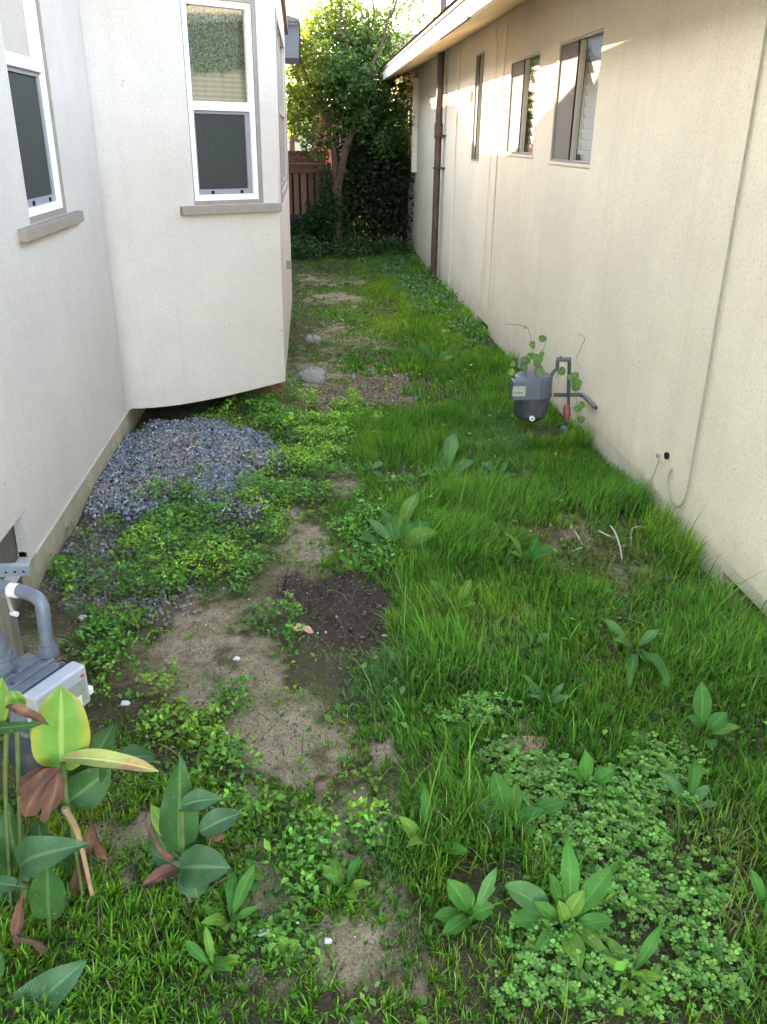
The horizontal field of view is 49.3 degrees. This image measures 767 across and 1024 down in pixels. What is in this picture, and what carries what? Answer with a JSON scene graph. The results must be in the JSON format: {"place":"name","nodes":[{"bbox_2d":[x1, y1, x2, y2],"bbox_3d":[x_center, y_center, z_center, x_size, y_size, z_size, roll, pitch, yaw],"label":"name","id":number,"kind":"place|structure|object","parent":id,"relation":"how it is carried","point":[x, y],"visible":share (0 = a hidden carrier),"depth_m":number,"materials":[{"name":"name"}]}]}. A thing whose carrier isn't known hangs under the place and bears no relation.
{"place":"outdoors","nodes":[
{"label":"outdoors","id":0,"kind":"place"},
{"bbox_2d":[44,416,291,626],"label":"gravel","id":1,"kind":"structure","parent":0,"point":[182,428],"depth_m":4.14,"materials":[{"name":"grey gravel"}]},
{"bbox_2d":[220,445,228,449],"bbox_3d":[-0.855,-0.345,4.500,0.048,0.034,0.038,-1,24,-5],"label":"stone","id":2,"kind":"object","parent":1,"relation":"on","point":[224,447],"visible":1,"depth_m":4.49,"materials":[{"name":"stone"}]},
{"bbox_2d":[286,107,341,168],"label":"shed","id":3,"kind":"structure","parent":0,"point":[297,146],"depth_m":16.38,"materials":[{"name":"red paint"}]},
{"bbox_2d":[287,124,311,150],"bbox_3d":[-1.664,-7.289,16.336,0.540,0.610,0.070,-1,24,-5],"label":"window","id":4,"kind":"structure","parent":3,"relation":"in","point":[297,145],"depth_m":16.34,"materials":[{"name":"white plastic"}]},
{"bbox_2d":[286,0,452,106],"label":"sky","id":5,"kind":"structure","parent":0,"point":[290,4],"materials":[{"name":"white"}]},
{"bbox_2d":[0,362,766,1023],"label":"grass","id":6,"kind":"structure","parent":0,"point":[436,652],"depth_m":2.54,"materials":[{"name":"green plant"}]},
{"bbox_2d":[0,225,766,1023],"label":"ground","id":7,"kind":"structure","parent":0,"point":[306,669],"depth_m":2.54,"materials":[{"name":"soil"}]},
{"bbox_2d":[0,593,23,658],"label":"wooden post","id":8,"kind":"object","parent":7,"relation":"on","point":[9,628],"visible":0.18,"depth_m":2.38,"materials":[{"name":"grey wood"}]},
{"bbox_2d":[0,677,158,965],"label":"canna plant","id":9,"kind":"object","parent":7,"relation":"on","point":[75,760],"visible":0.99,"depth_m":1.70,"materials":[{"name":"green plant"}]},
{"bbox_2d":[76,615,86,620],"bbox_3d":[-1.085,0.381,3.004,0.044,0.025,0.028,-1,24,-5],"label":"stone","id":10,"kind":"object","parent":7,"relation":"on","point":[81,617],"visible":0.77,"depth_m":3.00,"materials":[{"name":"white stone"}]},
{"bbox_2d":[83,603,109,627],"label":"dock plant","id":11,"kind":"object","parent":7,"relation":"on","point":[89,605],"visible":0.38,"depth_m":2.99,"materials":[{"name":"green plant"}]},
{"bbox_2d":[0,951,198,1022],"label":"canna plant","id":12,"kind":"object","parent":7,"relation":"on","point":[50,981],"visible":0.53,"depth_m":1.68,"materials":[{"name":"green plant"}]},
{"bbox_2d":[120,700,130,705],"bbox_3d":[-0.791,0.585,2.562,0.031,0.020,0.020,-1,24,-5],"label":"stone","id":13,"kind":"object","parent":7,"relation":"on","point":[125,702],"visible":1,"depth_m":2.56,"materials":[{"name":"white stone"}]},
{"bbox_2d":[0,0,300,610],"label":"stucco house","id":14,"kind":"structure","parent":7,"relation":"on","point":[145,251],"depth_m":4.29,"materials":[{"name":"white paint"}]},
{"bbox_2d":[6,596,18,616],"bbox_3d":[-1.012,0.254,2.271,0.024,0.069,0.021,10,26,19],"label":"capped cable","id":15,"kind":"object","parent":14,"relation":"hanging from","point":[13,612],"visible":0.95,"depth_m":2.28,"materials":[{"name":"white plastic"}]},
{"bbox_2d":[0,562,30,576],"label":"strut bracket","id":16,"kind":"object","parent":14,"relation":"attached to","point":[13,569],"visible":1,"depth_m":2.77,"materials":[{"name":"silver metal"}]},
{"bbox_2d":[0,0,62,216],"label":"window","id":17,"kind":"structure","parent":14,"relation":"in","point":[19,26],"depth_m":3.27,"materials":[{"name":"white plastic"}]},
{"bbox_2d":[0,579,93,776],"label":"gas meter","id":18,"kind":"object","parent":14,"relation":"attached to","point":[36,681],"visible":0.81,"depth_m":2.03,"materials":[{"name":"grey metal"}]},
{"bbox_2d":[181,0,258,200],"bbox_3d":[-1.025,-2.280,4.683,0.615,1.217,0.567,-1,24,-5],"label":"window","id":19,"kind":"structure","parent":14,"relation":"in","point":[217,36],"depth_m":4.56,"materials":[{"name":"white plastic"}]},
{"bbox_2d":[277,34,286,190],"bbox_3d":[-0.758,-2.893,6.070,0.034,1.000,1.900,-1,24,-5],"label":"window","id":20,"kind":"structure","parent":14,"relation":"in","point":[280,55],"depth_m":6.71,"materials":[{"name":"white glass"}]},
{"bbox_2d":[141,754,241,902],"bbox_3d":[-0.413,0.691,1.750,0.218,0.384,0.159,3,24,5],"label":"canna plant","id":21,"kind":"object","parent":7,"relation":"on","point":[180,829],"visible":1,"depth_m":1.74,"materials":[{"name":"green plant"}]},
{"bbox_2d":[184,926,239,975],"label":"dock plant","id":22,"kind":"object","parent":7,"relation":"on","point":[222,963],"visible":1,"depth_m":1.74,"materials":[{"name":"green plant"}]},
{"bbox_2d":[201,864,257,932],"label":"dock plant","id":23,"kind":"object","parent":7,"relation":"on","point":[236,894],"visible":1,"depth_m":1.84,"materials":[{"name":"green plant"}]},
{"bbox_2d":[239,859,264,893],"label":"dock plant","id":24,"kind":"object","parent":7,"relation":"on","point":[249,863],"visible":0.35,"depth_m":1.94,"materials":[{"name":"green plant"}]},
{"bbox_2d":[258,929,270,936],"bbox_3d":[-0.260,0.923,1.831,0.026,0.017,0.023,11,26,21],"label":"stone","id":25,"kind":"object","parent":7,"relation":"on","point":[262,934],"visible":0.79,"depth_m":1.83,"materials":[{"name":"white stone"}]},
{"bbox_2d":[277,936,302,960],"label":"dock plant","id":26,"kind":"object","parent":7,"relation":"on","point":[293,946],"visible":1,"depth_m":1.77,"materials":[{"name":"green plant"}]},
{"bbox_2d":[291,623,313,633],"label":"dry leaf","id":27,"kind":"object","parent":7,"relation":"on","point":[307,629],"visible":0.79,"depth_m":2.94,"materials":[{"name":"beige plant"}]},
{"bbox_2d":[288,151,330,234],"bbox_3d":[-1.481,-4.722,12.753,1.360,1.457,0.170,-1,24,-5],"label":"plank fence","id":28,"kind":"object","parent":7,"relation":"on","point":[302,188],"visible":0.19,"depth_m":12.65,"materials":[{"name":"red wood"}]},
{"bbox_2d":[296,366,325,384],"bbox_3d":[-0.522,-0.958,5.958,0.224,0.188,0.183,-1,24,-5],"label":"stone","id":29,"kind":"object","parent":7,"relation":"on","point":[313,374],"visible":0.65,"depth_m":5.89,"materials":[{"name":"grey stone"}]},
{"bbox_2d":[305,334,320,343],"bbox_3d":[-0.601,-1.467,7.121,0.136,0.106,0.140,-1,24,-5],"label":"stone","id":30,"kind":"object","parent":7,"relation":"on","point":[311,338],"visible":0.85,"depth_m":7.08,"materials":[{"name":"grey stone"}]},
{"bbox_2d":[290,162,354,253],"bbox_3d":[-0.995,-4.474,12.455,1.121,1.386,0.794,5,24,10],"label":"leafy shrub","id":31,"kind":"object","parent":7,"relation":"on","point":[321,223],"visible":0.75,"depth_m":12.33,"materials":[{"name":"green plant"}]},
{"bbox_2d":[324,937,331,943],"bbox_3d":[-0.120,0.932,1.816,0.018,0.013,0.017,-1,24,-5],"label":"stone","id":32,"kind":"object","parent":7,"relation":"on","point":[328,940],"visible":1,"depth_m":1.81,"materials":[{"name":"white stone"}]},
{"bbox_2d":[285,13,403,163],"bbox_3d":[-0.771,-6.683,14.529,2.226,3.620,1.163,-1,24,-5],"label":"tree","id":33,"kind":"object","parent":7,"relation":"on","point":[291,146],"visible":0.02,"depth_m":14.18,"materials":[{"name":"green plant"}]},
{"bbox_2d":[320,855,370,899],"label":"dock plant","id":34,"kind":"object","parent":7,"relation":"on","point":[332,875],"visible":0.98,"depth_m":1.92,"materials":[{"name":"green plant"}]},
{"bbox_2d":[290,233,415,261],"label":"shaded weeds","id":35,"kind":"object","parent":7,"relation":"on","point":[315,248],"visible":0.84,"depth_m":12.16,"materials":[{"name":"green plant"}]},
{"bbox_2d":[340,551,372,572],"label":"dock plant","id":36,"kind":"object","parent":7,"relation":"on","point":[346,564],"visible":0.98,"depth_m":3.33,"materials":[{"name":"green plant"}]},
{"bbox_2d":[285,0,438,252],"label":"tree","id":37,"kind":"object","parent":7,"relation":"on","point":[339,77],"visible":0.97,"depth_m":11.69,"materials":[{"name":"green plant"}]},
{"bbox_2d":[318,81,414,249],"bbox_3d":[-0.194,-5.079,12.446,1.569,2.508,1.167,-1,24,-5],"label":"evergreen shrub","id":38,"kind":"object","parent":7,"relation":"on","point":[371,185],"visible":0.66,"depth_m":12.29,"materials":[{"name":"green plant"}]},
{"bbox_2d":[357,461,382,476],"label":"dock plant","id":39,"kind":"object","parent":7,"relation":"on","point":[374,466],"visible":0.86,"depth_m":4.33,"materials":[{"name":"green plant"}]},
{"bbox_2d":[332,126,407,246],"bbox_3d":[0.655,-5.073,13.162,2.898,1.820,0.060,-1,24,-5],"label":"plank fence","id":40,"kind":"object","parent":7,"relation":"on","point":[357,229],"visible":0.02,"depth_m":13.25,"materials":[{"name":"black wood"}]},
{"bbox_2d":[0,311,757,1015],"bbox_3d":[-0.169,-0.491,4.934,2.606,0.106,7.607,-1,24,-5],"label":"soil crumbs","id":41,"kind":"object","parent":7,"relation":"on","point":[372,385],"visible":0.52,"depth_m":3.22,"materials":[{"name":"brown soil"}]},
{"bbox_2d":[0,384,766,1023],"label":"leafy weeds","id":42,"kind":"object","parent":7,"relation":"on","point":[124,540],"visible":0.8,"depth_m":2.96,"materials":[{"name":"green plant"}]},
{"bbox_2d":[0,353,766,1023],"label":"broad seedlings","id":43,"kind":"object","parent":7,"relation":"on","point":[620,965],"visible":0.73,"depth_m":2.83,"materials":[{"name":"green plant"}]},
{"bbox_2d":[3,372,766,1023],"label":"plant litter","id":44,"kind":"object","parent":7,"relation":"on","point":[303,730],"visible":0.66,"depth_m":2.49,"materials":[{"name":"brown plant"}]},
{"bbox_2d":[279,247,494,396],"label":"leafy weeds","id":45,"kind":"object","parent":7,"relation":"on","point":[441,288],"visible":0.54,"depth_m":8.50,"materials":[{"name":"green plant"}]},
{"bbox_2d":[357,491,446,552],"bbox_3d":[0.094,0.053,3.561,0.426,0.176,0.328,-1,24,-5],"label":"dock plant","id":46,"kind":"object","parent":7,"relation":"on","point":[409,506],"visible":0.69,"depth_m":3.52,"materials":[{"name":"green plant"}]},
{"bbox_2d":[278,249,551,407],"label":"grass","id":47,"kind":"structure","parent":7,"relation":"on","point":[417,362],"depth_m":7.09,"materials":[{"name":"green plant"}]},
{"bbox_2d":[360,249,489,349],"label":"wall weeds","id":48,"kind":"object","parent":7,"relation":"on","point":[423,296],"depth_m":9.45,"materials":[{"name":"green plant"}]},
{"bbox_2d":[399,782,469,864],"bbox_3d":[0.118,0.766,2.026,0.160,0.120,0.186,-1,24,-5],"label":"dock plant","id":49,"kind":"object","parent":7,"relation":"on","point":[406,822],"visible":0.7,"depth_m":2.03,"materials":[{"name":"green plant"}]},
{"bbox_2d":[419,341,453,363],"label":"dock plant","id":50,"kind":"object","parent":7,"relation":"on","point":[425,348],"visible":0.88,"depth_m":6.35,"materials":[{"name":"green plant"}]},
{"bbox_2d":[418,434,472,477],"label":"dock plant","id":51,"kind":"object","parent":7,"relation":"on","point":[448,443],"visible":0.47,"depth_m":4.30,"materials":[{"name":"green plant"}]},
{"bbox_2d":[430,579,475,608],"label":"dock plant","id":52,"kind":"object","parent":7,"relation":"on","point":[467,588],"visible":0.68,"depth_m":3.06,"materials":[{"name":"green plant"}]},
{"bbox_2d":[434,867,496,935],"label":"dock plant","id":53,"kind":"object","parent":7,"relation":"on","point":[461,896],"visible":0.97,"depth_m":1.84,"materials":[{"name":"green plant"}]},
{"bbox_2d":[478,461,517,477],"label":"dock plant","id":54,"kind":"object","parent":7,"relation":"on","point":[502,469],"visible":0.57,"depth_m":4.27,"materials":[{"name":"green plant"}]},
{"bbox_2d":[475,771,570,832],"bbox_3d":[0.354,0.737,2.097,0.249,0.130,0.132,-1,24,-5],"label":"dock plant","id":55,"kind":"object","parent":7,"relation":"on","point":[546,805],"visible":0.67,"depth_m":2.10,"materials":[{"name":"green plant"}]},
{"bbox_2d":[499,736,547,755],"bbox_3d":[0.406,0.678,2.412,0.163,0.055,0.083,-1,24,-5],"label":"stone","id":56,"kind":"object","parent":7,"relation":"on","point":[530,747],"visible":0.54,"depth_m":2.40,"materials":[{"name":"stone"}]},
{"bbox_2d":[505,532,552,563],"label":"dock plant","id":57,"kind":"object","parent":7,"relation":"on","point":[541,551],"visible":0.92,"depth_m":3.38,"materials":[{"name":"green plant"}]},
{"bbox_2d":[518,630,547,658],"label":"dock plant","id":58,"kind":"object","parent":7,"relation":"on","point":[522,644],"visible":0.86,"depth_m":2.87,"materials":[{"name":"green plant"}]},
{"bbox_2d":[508,324,584,435],"bbox_3d":[0.932,-0.706,4.766,0.515,0.729,0.158,-1,24,-5],"label":"climbing weed","id":59,"kind":"object","parent":7,"relation":"on","point":[576,383],"visible":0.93,"depth_m":4.66,"materials":[{"name":"green plant"}]},
{"bbox_2d":[522,674,570,704],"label":"dock plant","id":60,"kind":"object","parent":7,"relation":"on","point":[554,694],"visible":0.94,"depth_m":2.54,"materials":[{"name":"green plant"}]},
{"bbox_2d":[503,838,613,968],"bbox_3d":[0.379,0.845,1.820,0.241,0.161,0.209,11,26,21],"label":"dock plant","id":61,"kind":"object","parent":7,"relation":"on","point":[567,894],"visible":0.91,"depth_m":1.83,"materials":[{"name":"green plant"}]},
{"bbox_2d":[376,0,766,617],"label":"stucco house","id":62,"kind":"structure","parent":7,"relation":"on","point":[592,153],"depth_m":4.17,"materials":[{"name":"beige paint"}]},
{"bbox_2d":[405,82,412,178],"bbox_3d":[0.410,-5.799,12.781,0.060,1.350,1.000,-1,24,-5],"label":"window","id":63,"kind":"structure","parent":62,"relation":"in","point":[408,95],"depth_m":12.68,"materials":[{"name":"grey wood"}]},
{"bbox_2d":[430,0,446,280],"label":"vent pipe","id":64,"kind":"object","parent":62,"relation":"attached to","point":[438,135],"visible":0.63,"depth_m":9.62,"materials":[{"name":"brown metal"}]},
{"bbox_2d":[470,51,484,163],"bbox_3d":[0.882,-3.714,7.704,0.047,0.914,0.430,-1,24,-5],"label":"window","id":65,"kind":"structure","parent":62,"relation":"in","point":[480,57],"depth_m":7.75,"materials":[{"name":"grey glass"}]},
{"bbox_2d":[504,51,540,157],"bbox_3d":[1.029,-2.969,6.136,0.047,0.659,0.895,-1,24,-5],"label":"window","id":66,"kind":"structure","parent":62,"relation":"in","point":[524,71],"depth_m":6.14,"materials":[{"name":"grey glass"}]},
{"bbox_2d":[509,356,597,439],"bbox_3d":[0.962,-0.581,4.809,0.487,0.632,0.272,3,24,5],"label":"gas meter","id":67,"kind":"object","parent":62,"relation":"attached to","point":[530,395],"visible":0.91,"depth_m":4.73,"materials":[{"name":"metal"}]},
{"bbox_2d":[548,28,603,167],"bbox_3d":[1.140,-2.416,4.934,0.047,0.686,0.870,-1,24,-5],"label":"window","id":68,"kind":"structure","parent":62,"relation":"in","point":[579,57],"depth_m":4.93,"materials":[{"name":"grey glass"}]},
{"bbox_2d":[649,452,669,482],"bbox_3d":[1.256,-0.133,3.886,0.012,0.371,0.214,-1,24,-5],"label":"wall outlet","id":69,"kind":"object","parent":62,"relation":"attached to","point":[666,455],"depth_m":3.82,"materials":[{"name":"black plastic"}]},
{"bbox_2d":[667,21,766,507],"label":"wall cable","id":70,"kind":"object","parent":62,"relation":"attached to","point":[728,249],"depth_m":3.17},
{"bbox_2d":[567,748,615,789],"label":"dock plant","id":71,"kind":"object","parent":7,"relation":"on","point":[601,775],"visible":0.84,"depth_m":2.21,"materials":[{"name":"green plant"}]},
{"bbox_2d":[423,679,766,1023],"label":"clover","id":72,"kind":"object","parent":7,"relation":"on","point":[706,977],"visible":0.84,"depth_m":1.93,"materials":[{"name":"green plant"}]},
{"bbox_2d":[572,525,649,559],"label":"twigs","id":73,"kind":"object","parent":7,"relation":"on","point":[630,537],"visible":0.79,"depth_m":3.63,"materials":[{"name":"beige wood"}]},
{"bbox_2d":[599,925,663,992],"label":"dock plant","id":74,"kind":"object","parent":7,"relation":"on","point":[649,946],"visible":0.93,"depth_m":1.73,"materials":[{"name":"green plant"}]},
{"bbox_2d":[602,619,669,688],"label":"dock plant","id":75,"kind":"object","parent":7,"relation":"on","point":[650,659],"visible":0.96,"depth_m":2.73,"materials":[{"name":"green plant"}]},
{"bbox_2d":[657,758,718,816],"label":"dock plant","id":76,"kind":"object","parent":7,"relation":"on","point":[694,775],"visible":0.95,"depth_m":2.18,"materials":[{"name":"green plant"}]},
{"bbox_2d":[686,682,739,751],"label":"dock plant","id":77,"kind":"object","parent":7,"relation":"on","point":[702,706],"visible":0.94,"depth_m":2.42,"materials":[{"name":"green plant"}]},
{"bbox_2d":[750,868,766,912],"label":"dock plant","id":78,"kind":"object","parent":7,"relation":"on","point":[758,886],"visible":0.85,"depth_m":1.85,"materials":[{"name":"green plant"}]},
{"bbox_2d":[373,34,413,101],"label":"neighbour house","id":79,"kind":"structure","parent":0,"point":[397,82],"depth_m":20.59,"materials":[{"name":"yellow paint"}]}
]}

